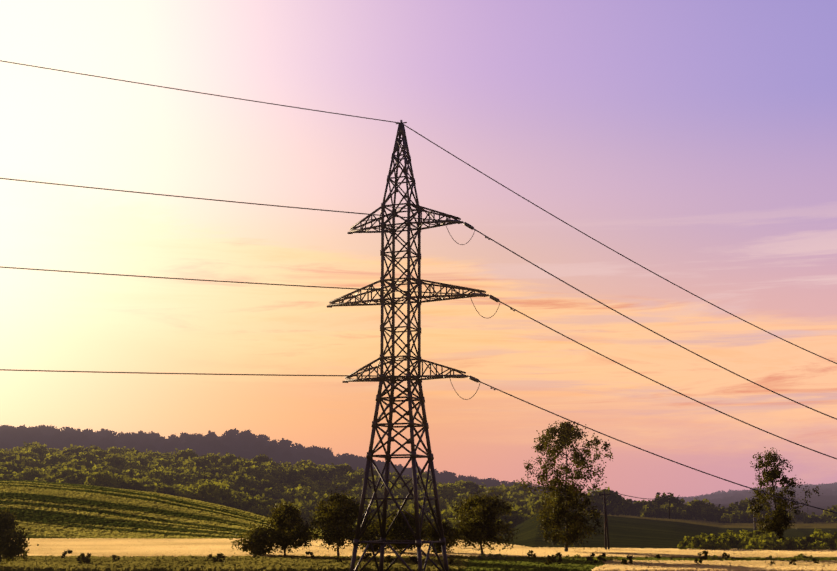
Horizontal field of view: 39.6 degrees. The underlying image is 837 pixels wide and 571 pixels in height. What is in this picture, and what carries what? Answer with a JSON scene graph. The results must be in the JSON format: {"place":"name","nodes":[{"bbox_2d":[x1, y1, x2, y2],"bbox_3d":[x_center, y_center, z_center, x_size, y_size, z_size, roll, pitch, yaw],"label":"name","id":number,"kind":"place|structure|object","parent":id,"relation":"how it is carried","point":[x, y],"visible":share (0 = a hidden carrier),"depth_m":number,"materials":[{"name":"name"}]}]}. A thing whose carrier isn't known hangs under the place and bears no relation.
{"place":"outdoors","nodes":[
{"label":"outdoors","id":0,"kind":"place"},
{"bbox_2d":[0,431,836,548],"bbox_3d":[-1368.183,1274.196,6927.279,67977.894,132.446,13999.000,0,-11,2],"label":"hill","id":1,"kind":"structure","parent":0,"point":[629,531],"depth_m":281.43,"materials":[{"name":"green plant"}]},
{"bbox_2d":[0,506,38,564],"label":"orchard tree","id":2,"kind":"object","parent":1,"relation":"on","point":[13,538],"visible":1,"depth_m":90.59,"materials":[{"name":"green plant"}]},
{"bbox_2d":[0,480,326,538],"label":"field","id":3,"kind":"structure","parent":1,"relation":"on","point":[45,510],"depth_m":220.75,"materials":[{"name":"green plant"}]},
{"bbox_2d":[0,555,471,570],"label":"grass","id":4,"kind":"structure","parent":1,"relation":"on","point":[197,563],"depth_m":94.30,"materials":[{"name":"green plant"}]},
{"bbox_2d":[229,522,278,554],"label":"orchard tree","id":5,"kind":"object","parent":1,"relation":"on","point":[251,545],"visible":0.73,"depth_m":114.02,"materials":[{"name":"green plant"}]},
{"bbox_2d":[252,498,320,555],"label":"orchard tree","id":6,"kind":"object","parent":1,"relation":"on","point":[284,519],"visible":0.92,"depth_m":112.06,"materials":[{"name":"green plant"}]},
{"bbox_2d":[288,485,389,556],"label":"orchard tree","id":7,"kind":"object","parent":1,"relation":"on","point":[338,520],"visible":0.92,"depth_m":109.94,"materials":[{"name":"green plant"}]},
{"bbox_2d":[352,529,389,551],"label":"orchard tree","id":8,"kind":"object","parent":1,"relation":"on","point":[376,547],"visible":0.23,"depth_m":121.63,"materials":[{"name":"green plant"}]},
{"bbox_2d":[367,504,436,553],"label":"orchard tree","id":9,"kind":"object","parent":1,"relation":"on","point":[400,530],"visible":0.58,"depth_m":115.54,"materials":[{"name":"green plant"}]},
{"bbox_2d":[17,549,818,565],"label":"bushes","id":10,"kind":"object","parent":1,"relation":"on","point":[84,559],"visible":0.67,"depth_m":97.31,"materials":[{"name":"green plant"}]},
{"bbox_2d":[0,441,836,539],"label":"woodland","id":11,"kind":"object","parent":1,"relation":"on","point":[233,481],"visible":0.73,"depth_m":451.08,"materials":[{"name":"green plant"}]},
{"bbox_2d":[0,60,836,570],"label":"transmission tower","id":12,"kind":"structure","parent":1,"relation":"on","point":[382,376],"depth_m":85.44,"materials":[{"name":"metal"}]},
{"bbox_2d":[0,424,836,503],"bbox_3d":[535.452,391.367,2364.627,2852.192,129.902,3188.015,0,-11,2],"label":"hill forest","id":13,"kind":"object","parent":1,"relation":"on","point":[74,436],"visible":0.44,"depth_m":1598.71,"materials":[{"name":"green plant"}]},
{"bbox_2d":[1,538,836,570],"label":"field straw","id":14,"kind":"object","parent":1,"relation":"on","point":[119,547],"visible":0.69,"depth_m":120.54,"materials":[{"name":"yellow plant"}]},
{"bbox_2d":[6,528,836,564],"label":"hedge bushes","id":15,"kind":"object","parent":1,"relation":"on","point":[760,540],"visible":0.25,"depth_m":133.42,"materials":[{"name":"green plant"}]},
{"bbox_2d":[425,517,458,553],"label":"orchard tree","id":16,"kind":"object","parent":1,"relation":"on","point":[437,546],"visible":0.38,"depth_m":118.24,"materials":[{"name":"green plant"}]},
{"bbox_2d":[436,486,519,553],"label":"orchard tree","id":17,"kind":"object","parent":1,"relation":"on","point":[485,510],"visible":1,"depth_m":109.47,"materials":[{"name":"green plant"}]},
{"bbox_2d":[516,420,612,551],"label":"tall tree","id":18,"kind":"object","parent":1,"relation":"on","point":[573,524],"visible":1,"depth_m":123.59,"materials":[{"name":"green plant"}]},
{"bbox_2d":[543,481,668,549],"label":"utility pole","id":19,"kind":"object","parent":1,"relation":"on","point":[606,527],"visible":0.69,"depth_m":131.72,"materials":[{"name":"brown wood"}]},
{"bbox_2d":[454,556,836,570],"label":"verge grass","id":20,"kind":"structure","parent":1,"relation":"on","point":[511,564],"depth_m":96.49,"materials":[{"name":"green plant"}]},
{"bbox_2d":[749,496,755,530],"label":"utility pole","id":21,"kind":"object","parent":1,"relation":"on","point":[754,517],"visible":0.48,"depth_m":170.98,"materials":[{"name":"wood"}]},
{"bbox_2d":[748,447,822,539],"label":"tall tree","id":22,"kind":"object","parent":1,"relation":"on","point":[780,520],"visible":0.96,"depth_m":143.52,"materials":[{"name":"green plant"}]},
{"bbox_2d":[0,0,836,500],"label":"sky","id":23,"kind":"structure","parent":0,"point":[695,141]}
]}

